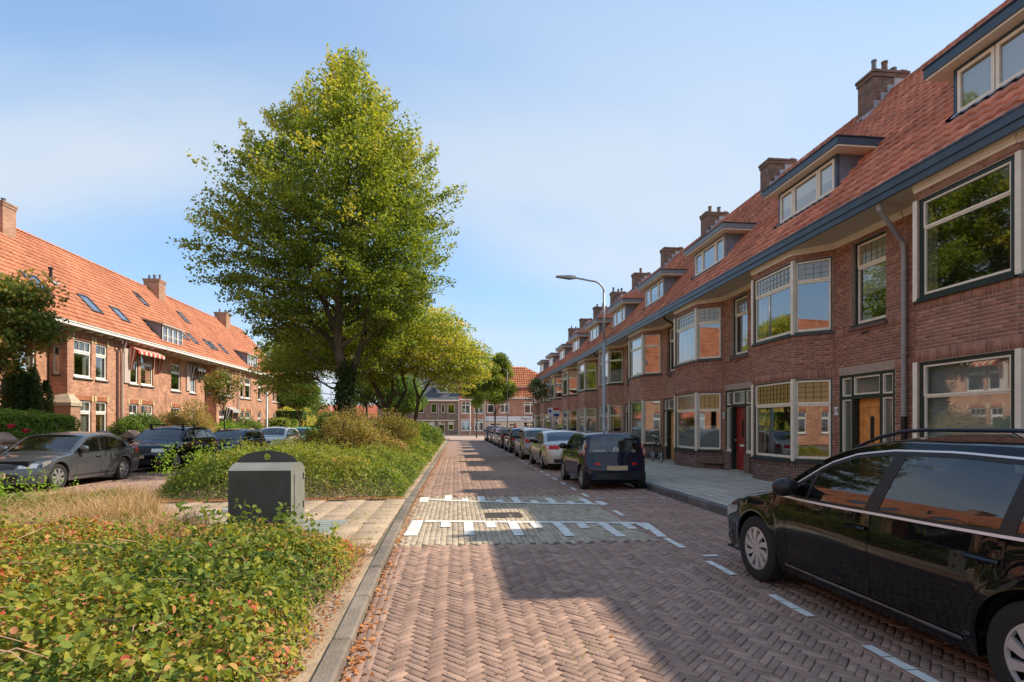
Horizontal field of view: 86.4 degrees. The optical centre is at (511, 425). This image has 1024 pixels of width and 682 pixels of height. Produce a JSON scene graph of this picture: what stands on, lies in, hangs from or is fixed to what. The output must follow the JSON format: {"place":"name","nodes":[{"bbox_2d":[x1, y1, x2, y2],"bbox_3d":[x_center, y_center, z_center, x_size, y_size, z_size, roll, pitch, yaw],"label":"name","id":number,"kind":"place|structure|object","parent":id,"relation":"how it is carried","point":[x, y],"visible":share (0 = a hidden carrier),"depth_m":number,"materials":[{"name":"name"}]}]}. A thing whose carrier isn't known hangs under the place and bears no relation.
{"place":"outdoors","nodes":[
{"label":"outdoors","id":0,"kind":"place"},
{"bbox_2d":[0,463,210,506],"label":"road","id":1,"kind":"structure","parent":0,"point":[141,476],"depth_m":15.46,"materials":[{"name":"brick"}]},
{"bbox_2d":[0,422,138,489],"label":"saloon car","id":2,"kind":"object","parent":1,"relation":"on","point":[68,456],"visible":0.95,"depth_m":14.20,"materials":[{"name":"grey paint"}]},
{"bbox_2d":[0,439,258,498],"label":"edge shoots","id":3,"kind":"object","parent":1,"relation":"on","point":[39,490],"visible":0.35,"depth_m":11.20,"materials":[{"name":"green plant"}]},
{"bbox_2d":[127,424,217,470],"bbox_3d":[-12.844,0.777,20.472,2.213,1.645,4.448,0,0,-6],"label":"crossover car","id":4,"kind":"object","parent":1,"relation":"on","point":[150,440],"visible":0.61,"depth_m":19.70,"materials":[{"name":"black paint"}]},
{"bbox_2d":[213,428,265,456],"bbox_3d":[-13.457,0.853,26.345,2.138,1.494,4.458,0,0,-6],"label":"estate car","id":5,"kind":"object","parent":1,"relation":"on","point":[235,434],"visible":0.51,"depth_m":25.81,"materials":[{"name":"blue paint"}]},
{"bbox_2d":[260,426,300,445],"bbox_3d":[-13.839,0.832,31.930,2.213,1.536,4.448,0,0,-6],"label":"coupe crossover","id":6,"kind":"object","parent":1,"relation":"on","point":[272,433],"visible":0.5,"depth_m":31.26,"materials":[{"name":"silver metal"}]},
{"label":"side bed soil","id":7,"kind":"structure","parent":1,"relation":"on","visible":0},
{"bbox_2d":[0,488,157,528],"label":"weedy cover","id":8,"kind":"object","parent":7,"relation":"on","point":[19,494],"visible":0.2,"depth_m":9.09,"materials":[{"name":"brown plant"}]},
{"bbox_2d":[0,556,374,681],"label":"front bed soil","id":9,"kind":"structure","parent":0,"point":[311,665],"depth_m":4.20,"materials":[{"name":"brown soil"}]},
{"bbox_2d":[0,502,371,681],"bbox_3d":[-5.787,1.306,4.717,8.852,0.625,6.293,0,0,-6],"label":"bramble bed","id":10,"kind":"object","parent":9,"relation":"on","point":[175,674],"visible":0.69,"depth_m":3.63,"materials":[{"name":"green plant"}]},
{"bbox_2d":[170,497,314,542],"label":"tall shoots","id":11,"kind":"object","parent":10,"relation":"on","point":[279,513],"visible":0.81,"depth_m":6.55,"materials":[{"name":"green plant"}]},
{"bbox_2d":[202,542,376,681],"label":"fallen leaves","id":12,"kind":"object","parent":9,"relation":"on","point":[313,640],"visible":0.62,"depth_m":4.43,"materials":[{"name":"brown plant"}]},
{"bbox_2d":[2,499,405,562],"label":"median path","id":13,"kind":"structure","parent":0,"point":[359,506],"depth_m":9.37,"materials":[{"name":"beige concrete"}]},
{"bbox_2d":[0,480,226,537],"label":"dry grass","id":14,"kind":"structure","parent":13,"relation":"on","point":[110,508],"depth_m":8.16,"materials":[{"name":"plant"}]},
{"bbox_2d":[156,496,402,502],"bbox_3d":[-4.809,1.517,10.878,5.136,0.077,0.936,0,0,-6],"label":"kerb","id":15,"kind":"object","parent":13,"relation":"on","point":[344,497],"visible":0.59,"depth_m":11.20,"materials":[{"name":"grey concrete"}]},
{"bbox_2d":[304,520,346,536],"bbox_3d":[-3.437,1.522,7.822,1.700,0.015,1.820,0,0,-4],"label":"steel plate","id":16,"kind":"object","parent":13,"relation":"on","point":[325,524],"visible":0.24,"depth_m":8.34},
{"bbox_2d":[228,451,304,531],"bbox_3d":[-3.438,0.936,7.704,0.850,1.158,0.600,0,0,-4],"label":"waste container","id":17,"kind":"object","parent":16,"relation":"on","point":[261,482],"visible":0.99,"depth_m":7.42,"materials":[{"name":"grey metal"}]},
{"bbox_2d":[294,472,302,514],"bbox_3d":[-3.028,0.965,7.743,0.012,0.580,0.380,0,0,-4],"label":"side door","id":18,"kind":"structure","parent":17,"relation":"in","point":[298,477],"depth_m":7.71,"materials":[{"name":"grey metal"}]},
{"bbox_2d":[200,367,246,428],"bbox_3d":[-15.411,-0.827,29.048,2.180,4.697,2.274,0,0,-6],"label":"thin street tree","id":19,"kind":"object","parent":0,"point":[217,382],"visible":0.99,"depth_m":29.01,"materials":[{"name":"green plant"}]},
{"bbox_2d":[274,372,322,426],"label":"round street tree","id":20,"kind":"object","parent":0,"point":[314,399],"visible":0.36,"depth_m":43.44,"materials":[{"name":"green plant"}]},
{"bbox_2d":[154,435,483,502],"bbox_3d":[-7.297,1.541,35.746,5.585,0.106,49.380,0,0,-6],"label":"median soil","id":21,"kind":"structure","parent":0,"point":[334,492],"depth_m":12.57,"materials":[{"name":"brown soil"}]},
{"bbox_2d":[0,513,313,671],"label":"dead canes","id":22,"kind":"object","parent":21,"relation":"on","point":[104,565],"visible":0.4,"depth_m":4.69,"materials":[{"name":"brown plant"}]},
{"bbox_2d":[148,443,420,502],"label":"median shrubs","id":23,"kind":"object","parent":21,"relation":"on","point":[403,475],"visible":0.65,"depth_m":11.86,"materials":[{"name":"green plant"}]},
{"bbox_2d":[159,436,416,485],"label":"median shoots","id":24,"kind":"object","parent":21,"relation":"on","point":[309,444],"visible":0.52,"depth_m":13.40,"materials":[{"name":"green plant"}]},
{"bbox_2d":[290,425,323,444],"bbox_3d":[-7.971,0.733,21.844,1.714,1.687,2.363,0,0,-6],"label":"rusty shrub","id":25,"kind":"object","parent":21,"relation":"on","point":[308,436],"visible":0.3,"depth_m":21.34,"materials":[{"name":"green plant"}]},
{"bbox_2d":[165,43,466,446],"bbox_3d":[-6.743,-6.633,21.125,10.260,16.374,10.685,0,0,-40],"label":"lime tree","id":26,"kind":"object","parent":21,"relation":"on","point":[381,197],"visible":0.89,"depth_m":19.53,"materials":[{"name":"green plant"}]},
{"bbox_2d":[310,402,371,442],"bbox_3d":[-6.842,0.298,22.512,3.008,2.609,2.160,0,0,-6],"label":"dark shrub","id":27,"kind":"object","parent":21,"relation":"on","point":[320,421],"visible":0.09,"depth_m":22.13,"materials":[{"name":"green plant"}]},
{"bbox_2d":[315,402,390,450],"bbox_3d":[-5.770,0.365,19.838,2.654,2.479,2.435,0,0,-32],"label":"brown shrub","id":28,"kind":"object","parent":21,"relation":"on","point":[346,429],"visible":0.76,"depth_m":19.48,"materials":[{"name":"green plant"}]},
{"bbox_2d":[304,434,437,471],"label":"median shrubs","id":29,"kind":"object","parent":21,"relation":"on","point":[422,453],"visible":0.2,"depth_m":22.15,"materials":[{"name":"green plant"}]},
{"bbox_2d":[247,293,495,420],"bbox_3d":[-7.006,-2.400,28.967,12.249,7.940,9.335,0,0,-6],"label":"honey locust","id":30,"kind":"object","parent":21,"relation":"on","point":[421,359],"visible":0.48,"depth_m":27.31,"materials":[{"name":"green plant"}]},
{"bbox_2d":[356,406,422,446],"bbox_3d":[-5.342,0.372,23.073,3.203,2.411,2.578,0,0,-6],"label":"olive shrub","id":31,"kind":"object","parent":21,"relation":"on","point":[390,422],"visible":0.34,"depth_m":22.82,"materials":[{"name":"green plant"}]},
{"bbox_2d":[369,432,410,459],"bbox_3d":[-4.534,0.895,19.862,1.789,1.316,1.551,0,0,-6],"label":"brown shrub","id":32,"kind":"object","parent":21,"relation":"on","point":[390,442],"visible":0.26,"depth_m":19.68,"materials":[{"name":"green plant"}]},
{"bbox_2d":[365,371,427,419],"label":"background tree","id":33,"kind":"object","parent":21,"relation":"on","point":[408,402],"visible":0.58,"depth_m":58.74,"materials":[{"name":"green plant"}]},
{"bbox_2d":[418,421,443,444],"bbox_3d":[-5.688,0.638,36.617,2.427,1.989,3.897,0,0,-30],"label":"green shrub","id":34,"kind":"object","parent":21,"relation":"on","point":[430,432],"visible":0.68,"depth_m":35.89,"materials":[{"name":"green plant"}]},
{"bbox_2d":[486,367,537,426],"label":"corner shop","id":35,"kind":"structure","parent":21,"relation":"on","point":[520,410],"depth_m":87.14,"materials":[{"name":"brown brick"}]},
{"bbox_2d":[529,326,578,426],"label":"terraced house","id":36,"kind":"structure","parent":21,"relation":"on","point":[544,364],"depth_m":57.53,"materials":[{"name":"brown brick"}]},
{"bbox_2d":[537,318,592,427],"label":"terraced house","id":37,"kind":"structure","parent":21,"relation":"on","point":[552,357],"depth_m":51.49,"materials":[{"name":"brown brick"}]},
{"bbox_2d":[546,303,609,429],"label":"terraced house","id":38,"kind":"structure","parent":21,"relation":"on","point":[553,373],"depth_m":46.11,"materials":[{"name":"brown brick"}]},
{"bbox_2d":[557,287,631,430],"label":"terraced house","id":39,"kind":"structure","parent":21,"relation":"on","point":[568,368],"depth_m":40.80,"materials":[{"name":"brown brick"}]},
{"bbox_2d":[571,267,660,431],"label":"terraced house","id":40,"kind":"structure","parent":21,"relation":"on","point":[586,359],"depth_m":35.16,"materials":[{"name":"brown brick"}]},
{"bbox_2d":[585,362,596,390],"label":"window","id":41,"kind":"structure","parent":40,"relation":"in","point":[588,370],"depth_m":35.16,"materials":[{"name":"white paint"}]},
{"bbox_2d":[586,408,596,430],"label":"window","id":42,"kind":"structure","parent":40,"relation":"in","point":[591,413],"depth_m":35.05,"materials":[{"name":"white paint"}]},
{"bbox_2d":[591,236,700,431],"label":"terraced house","id":43,"kind":"structure","parent":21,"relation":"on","point":[623,311],"depth_m":29.71,"materials":[{"name":"brown brick"}]},
{"bbox_2d":[609,404,622,431],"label":"window","id":44,"kind":"structure","parent":43,"relation":"in","point":[611,407],"depth_m":29.73,"materials":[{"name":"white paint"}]},
{"bbox_2d":[609,350,622,383],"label":"window","id":45,"kind":"structure","parent":43,"relation":"in","point":[615,376],"depth_m":29.58,"materials":[{"name":"white paint"}]},
{"bbox_2d":[630,482,727,515],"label":"kerb","id":46,"kind":"structure","parent":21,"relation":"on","point":[706,504],"depth_m":11.34,"materials":[{"name":"grey concrete"}]},
{"bbox_2d":[445,436,483,439],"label":"side street","id":47,"kind":"structure","parent":0,"point":[462,437],"depth_m":72.36,"materials":[{"name":"brick"}]},
{"bbox_2d":[351,372,389,417],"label":"background tree","id":48,"kind":"object","parent":47,"relation":"on","point":[362,401],"visible":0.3,"depth_m":60.14,"materials":[{"name":"green plant"}]},
{"bbox_2d":[460,378,486,437],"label":"birch tree","id":49,"kind":"object","parent":47,"relation":"on","point":[477,398],"visible":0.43,"depth_m":65.58,"materials":[{"name":"green plant"}]},
{"bbox_2d":[0,0,1004,410],"label":"sky","id":50,"kind":"structure","parent":0,"point":[587,139],"materials":[{"name":"blue"}]},
{"bbox_2d":[339,439,997,681],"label":"road","id":51,"kind":"structure","parent":0,"point":[481,629],"depth_m":4.88,"materials":[{"name":"brick"}]},
{"bbox_2d":[310,439,449,681],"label":"kerb","id":52,"kind":"structure","parent":51,"relation":"on","point":[331,665],"depth_m":4.62,"materials":[{"name":"concrete"}]},
{"bbox_2d":[340,447,446,681],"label":"fallen leaves","id":53,"kind":"object","parent":51,"relation":"on","point":[360,640],"visible":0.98,"depth_m":4.53,"materials":[{"name":"brown plant"}]},
{"bbox_2d":[473,352,520,424],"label":"birch tree","id":54,"kind":"object","parent":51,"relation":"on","point":[496,391],"visible":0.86,"depth_m":57.67,"materials":[{"name":"green plant"}]},
{"bbox_2d":[484,512,522,518],"bbox_3d":[-0.157,1.604,9.696,0.640,0.032,0.520,0,0,-6],"label":"drain grate","id":55,"kind":"object","parent":51,"relation":"on","point":[495,515],"visible":0.88,"depth_m":9.66,"materials":[{"name":"metal"}]},
{"bbox_2d":[502,427,531,452],"bbox_3d":[0.562,0.836,33.344,2.213,1.511,4.448,0,0,-6],"label":"crossover car","id":56,"kind":"object","parent":51,"relation":"on","point":[509,439],"visible":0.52,"depth_m":31.80,"materials":[{"name":"grey paint"}]},
{"bbox_2d":[512,427,553,458],"bbox_3d":[1.145,0.848,27.373,2.138,1.504,4.248,0,0,-6],"label":"hatchback","id":57,"kind":"object","parent":51,"relation":"on","point":[522,443],"visible":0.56,"depth_m":25.74,"materials":[{"name":"grey paint"}]},
{"bbox_2d":[528,430,580,468],"bbox_3d":[1.814,0.885,21.350,2.176,1.430,4.668,0,0,-6],"label":"saloon car","id":58,"kind":"object","parent":51,"relation":"on","point":[545,450],"visible":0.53,"depth_m":19.81,"materials":[{"name":"silver metal"}]},
{"bbox_2d":[559,430,645,488],"bbox_3d":[2.396,0.865,15.051,2.014,1.470,3.478,0,0,-6],"label":"hatchback","id":59,"kind":"object","parent":51,"relation":"on","point":[588,458],"visible":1,"depth_m":13.54,"materials":[{"name":"blue paint"}]},
{"bbox_2d":[727,428,1023,681],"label":"people carrier","id":60,"kind":"object","parent":51,"relation":"on","point":[924,534],"visible":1,"depth_m":3.74,"materials":[{"name":"black paint"}]},
{"bbox_2d":[798,455,1023,533],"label":"side window","id":61,"kind":"structure","parent":60,"relation":"in","point":[977,493],"depth_m":3.64,"materials":[{"name":"black glass"}]},
{"bbox_2d":[645,459,772,505],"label":"pavement","id":62,"kind":"structure","parent":0,"point":[723,487],"depth_m":14.38,"materials":[{"name":"grey concrete"}]},
{"bbox_2d":[523,376,550,426],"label":"street tree","id":63,"kind":"object","parent":62,"relation":"on","point":[534,383],"visible":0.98,"depth_m":47.87,"materials":[{"name":"green plant"}]},
{"bbox_2d":[556,275,605,429],"bbox_3d":[2.450,-1.883,19.258,1.812,6.765,0.260,0,0,-6],"label":"street lamp","id":64,"kind":"object","parent":62,"relation":"on","point":[569,277],"visible":0.81,"depth_m":19.29,"materials":[{"name":"grey metal"}]},
{"bbox_2d":[618,190,804,460],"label":"terraced house","id":65,"kind":"structure","parent":62,"relation":"on","point":[648,330],"depth_m":24.25,"materials":[{"name":"brown brick"}]},
{"bbox_2d":[630,400,640,440],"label":"window","id":66,"kind":"structure","parent":65,"relation":"in","point":[637,404],"depth_m":25.54,"materials":[{"name":"glass"}]},
{"bbox_2d":[643,400,660,444],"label":"window","id":67,"kind":"structure","parent":65,"relation":"in","point":[652,408],"depth_m":24.26,"materials":[{"name":"clear glass"}]},
{"bbox_2d":[643,333,660,374],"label":"window","id":68,"kind":"structure","parent":65,"relation":"in","point":[655,345],"depth_m":24.18,"materials":[{"name":"white paint"}]},
{"bbox_2d":[658,115,973,473],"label":"terraced house","id":69,"kind":"structure","parent":62,"relation":"on","point":[707,305],"depth_m":18.71,"materials":[{"name":"brown brick"}]},
{"bbox_2d":[674,393,694,450],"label":"window","id":70,"kind":"structure","parent":69,"relation":"in","point":[685,435],"depth_m":19.92,"materials":[{"name":"glass"}]},
{"bbox_2d":[674,310,694,365],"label":"window","id":71,"kind":"structure","parent":69,"relation":"in","point":[686,321],"depth_m":19.98,"materials":[{"name":"green paint"}]},
{"bbox_2d":[697,392,721,450],"bbox_3d":[6.768,-0.122,18.697,0.710,2.015,0.636,0,0,-6],"label":"window","id":72,"kind":"structure","parent":69,"relation":"in","point":[709,437],"depth_m":18.71,"materials":[{"name":"glass"}]},
{"bbox_2d":[697,306,721,360],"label":"window","id":73,"kind":"structure","parent":69,"relation":"in","point":[709,315],"depth_m":18.69,"materials":[{"name":"green paint"}]},
{"bbox_2d":[730,293,747,357],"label":"window","id":74,"kind":"structure","parent":69,"relation":"in","point":[740,303],"depth_m":17.67,"materials":[{"name":"green paint"}]},
{"bbox_2d":[735,407,744,469],"bbox_3d":[7.370,0.415,17.459,0.135,2.030,0.780,0,0,-6],"label":"front door","id":75,"kind":"structure","parent":69,"relation":"in","point":[740,439],"depth_m":17.57,"materials":[{"name":"red wood"}]},
{"bbox_2d":[726,0,1011,481],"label":"terraced house","id":76,"kind":"structure","parent":62,"relation":"on","point":[829,343],"depth_m":13.21,"materials":[{"name":"brown brick"}]},
{"bbox_2d":[752,380,790,460],"bbox_3d":[6.875,-0.122,14.401,0.135,2.015,1.700,0,0,-6],"label":"window","id":77,"kind":"structure","parent":76,"relation":"in","point":[775,394],"depth_m":14.55,"materials":[{"name":"glass"}]},
{"bbox_2d":[752,263,790,344],"bbox_3d":[6.875,-3.143,14.401,0.135,1.815,1.700,0,0,-6],"label":"window","id":78,"kind":"structure","parent":76,"relation":"in","point":[778,280],"depth_m":14.54,"materials":[{"name":"green paint"}]},
{"bbox_2d":[794,378,832,461],"bbox_3d":[7.334,-0.122,13.277,0.761,2.015,0.561,0,0,2],"label":"window","id":79,"kind":"structure","parent":76,"relation":"in","point":[809,392],"depth_m":13.27,"materials":[{"name":"green paint"}]},
{"bbox_2d":[794,256,832,333],"bbox_3d":[7.334,-3.142,13.277,0.761,1.815,0.560,0,0,2],"label":"window","id":80,"kind":"structure","parent":76,"relation":"in","point":[816,270],"depth_m":13.26,"materials":[{"name":"green paint"}]},
{"bbox_2d":[850,231,885,327],"bbox_3d":[7.904,-3.173,11.955,0.275,1.915,1.000,0,0,-6],"label":"window","id":81,"kind":"structure","parent":76,"relation":"in","point":[870,254],"depth_m":12.12,"materials":[{"name":"green paint"}]},
{"bbox_2d":[860,398,879,444],"bbox_3d":[7.973,0.415,12.043,0.060,2.030,0.780,0,0,-6],"label":"front door","id":82,"kind":"structure","parent":76,"relation":"in","point":[870,407],"depth_m":12.13,"materials":[{"name":"orange wood"}]},
{"bbox_2d":[861,0,1023,438],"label":"terraced house","id":83,"kind":"structure","parent":62,"relation":"on","point":[953,168],"depth_m":9.34,"materials":[{"name":"brown brick"}]},
{"bbox_2d":[916,155,1014,300],"bbox_3d":[7.441,-3.143,8.981,0.135,1.815,1.700,0,0,-6],"label":"window","id":84,"kind":"structure","parent":83,"relation":"in","point":[924,227],"depth_m":8.95,"materials":[{"name":"green paint"}]},
{"bbox_2d":[920,350,1014,436],"bbox_3d":[7.475,-0.122,8.984,0.205,2.015,1.700,0,0,-6],"label":"window","id":85,"kind":"structure","parent":83,"relation":"in","point":[975,391],"depth_m":8.99,"materials":[{"name":"clear glass"}]},
{"label":"far pavement","id":86,"kind":"structure","parent":0,"visible":0},
{"bbox_2d":[377,375,458,434],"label":"slate roofed building","id":87,"kind":"structure","parent":86,"relation":"on","point":[441,410],"depth_m":85.53,"materials":[{"name":"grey brick"}]},
{"bbox_2d":[458,382,485,434],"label":"poster building","id":88,"kind":"structure","parent":86,"relation":"on","point":[464,417],"depth_m":86.05,"materials":[{"name":"brown brick"}]},
{"label":"garden soil","id":89,"kind":"structure","parent":0,"visible":0},
{"bbox_2d":[0,432,18,446],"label":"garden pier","id":90,"kind":"structure","parent":89,"relation":"on","point":[8,439],"depth_m":16.11,"materials":[{"name":"stone"}]},
{"bbox_2d":[0,364,55,415],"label":"yew","id":91,"kind":"object","parent":89,"relation":"on","point":[22,390],"visible":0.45,"depth_m":19.64,"materials":[{"name":"green plant"}]},
{"bbox_2d":[0,265,77,394],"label":"street tree","id":92,"kind":"object","parent":89,"relation":"on","point":[23,303],"visible":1,"depth_m":17.25,"materials":[{"name":"green plant"}]},
{"bbox_2d":[0,242,77,410],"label":"terraced house","id":93,"kind":"structure","parent":89,"relation":"on","point":[10,262],"depth_m":23.39,"materials":[{"name":"orange brick"}]},
{"bbox_2d":[0,407,81,442],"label":"clipped hedge","id":94,"kind":"object","parent":89,"relation":"on","point":[37,421],"visible":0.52,"depth_m":18.05,"materials":[{"name":"green plant"}]},
{"bbox_2d":[0,198,167,431],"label":"terraced house","id":95,"kind":"structure","parent":89,"relation":"on","point":[89,376],"depth_m":26.71,"materials":[{"name":"orange brick"}]},
{"bbox_2d":[74,339,91,378],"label":"window","id":96,"kind":"structure","parent":95,"relation":"in","point":[84,352],"depth_m":25.35,"materials":[{"name":"white paint"}]},
{"bbox_2d":[80,400,89,431],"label":"window","id":97,"kind":"structure","parent":95,"relation":"in","point":[84,412],"depth_m":25.40,"materials":[{"name":"white paint"}]},
{"bbox_2d":[96,344,107,380],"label":"window","id":98,"kind":"structure","parent":95,"relation":"in","point":[100,355],"depth_m":26.62,"materials":[{"name":"white paint"}]},
{"bbox_2d":[128,345,164,373],"bbox_3d":[-19.904,-3.550,29.745,0.540,1.300,2.600,0,0,-6],"label":"striped awning","id":99,"kind":"object","parent":95,"relation":"attached to","point":[133,350],"visible":1,"depth_m":29.39,"materials":[{"name":"red fabric"}]},
{"bbox_2d":[106,407,167,436],"bbox_3d":[-17.763,0.321,25.914,2.722,2.462,4.373,0,0,-24],"label":"garden shrub","id":100,"kind":"object","parent":89,"relation":"on","point":[140,423],"visible":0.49,"depth_m":24.97,"materials":[{"name":"green plant"}]},
{"bbox_2d":[84,259,222,423],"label":"terraced house","id":101,"kind":"structure","parent":89,"relation":"on","point":[164,321],"depth_m":34.73,"materials":[{"name":"orange brick"}]},
{"bbox_2d":[152,393,220,432],"bbox_3d":[-18.295,-0.112,30.640,3.216,3.330,4.927,0,0,-6],"label":"garden shrub","id":102,"kind":"object","parent":89,"relation":"on","point":[198,416],"visible":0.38,"depth_m":30.45,"materials":[{"name":"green plant"}]},
{"bbox_2d":[166,295,261,427],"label":"terraced house","id":103,"kind":"structure","parent":89,"relation":"on","point":[216,339],"depth_m":42.58,"materials":[{"name":"orange brick"}]},
{"bbox_2d":[207,309,282,425],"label":"terraced house","id":104,"kind":"structure","parent":89,"relation":"on","point":[231,331],"depth_m":48.89,"materials":[{"name":"orange brick"}]},
{"bbox_2d":[233,415,263,429],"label":"garden shrub","id":105,"kind":"object","parent":89,"relation":"on","point":[251,423],"visible":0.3,"depth_m":39.51,"materials":[{"name":"green plant"}]},
{"bbox_2d":[262,417,298,427],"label":"box hedge","id":106,"kind":"object","parent":89,"relation":"on","point":[282,422],"visible":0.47,"depth_m":42.01,"materials":[{"name":"green plant"}]},
{"bbox_2d":[273,407,316,426],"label":"golden hedge","id":107,"kind":"object","parent":89,"relation":"on","point":[307,418],"visible":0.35,"depth_m":47.19,"materials":[{"name":"yellow plant"}]},
{"bbox_2d":[273,389,328,416],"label":"background tree","id":108,"kind":"object","parent":89,"relation":"on","point":[319,407],"visible":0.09,"depth_m":54.38,"materials":[{"name":"green plant"}]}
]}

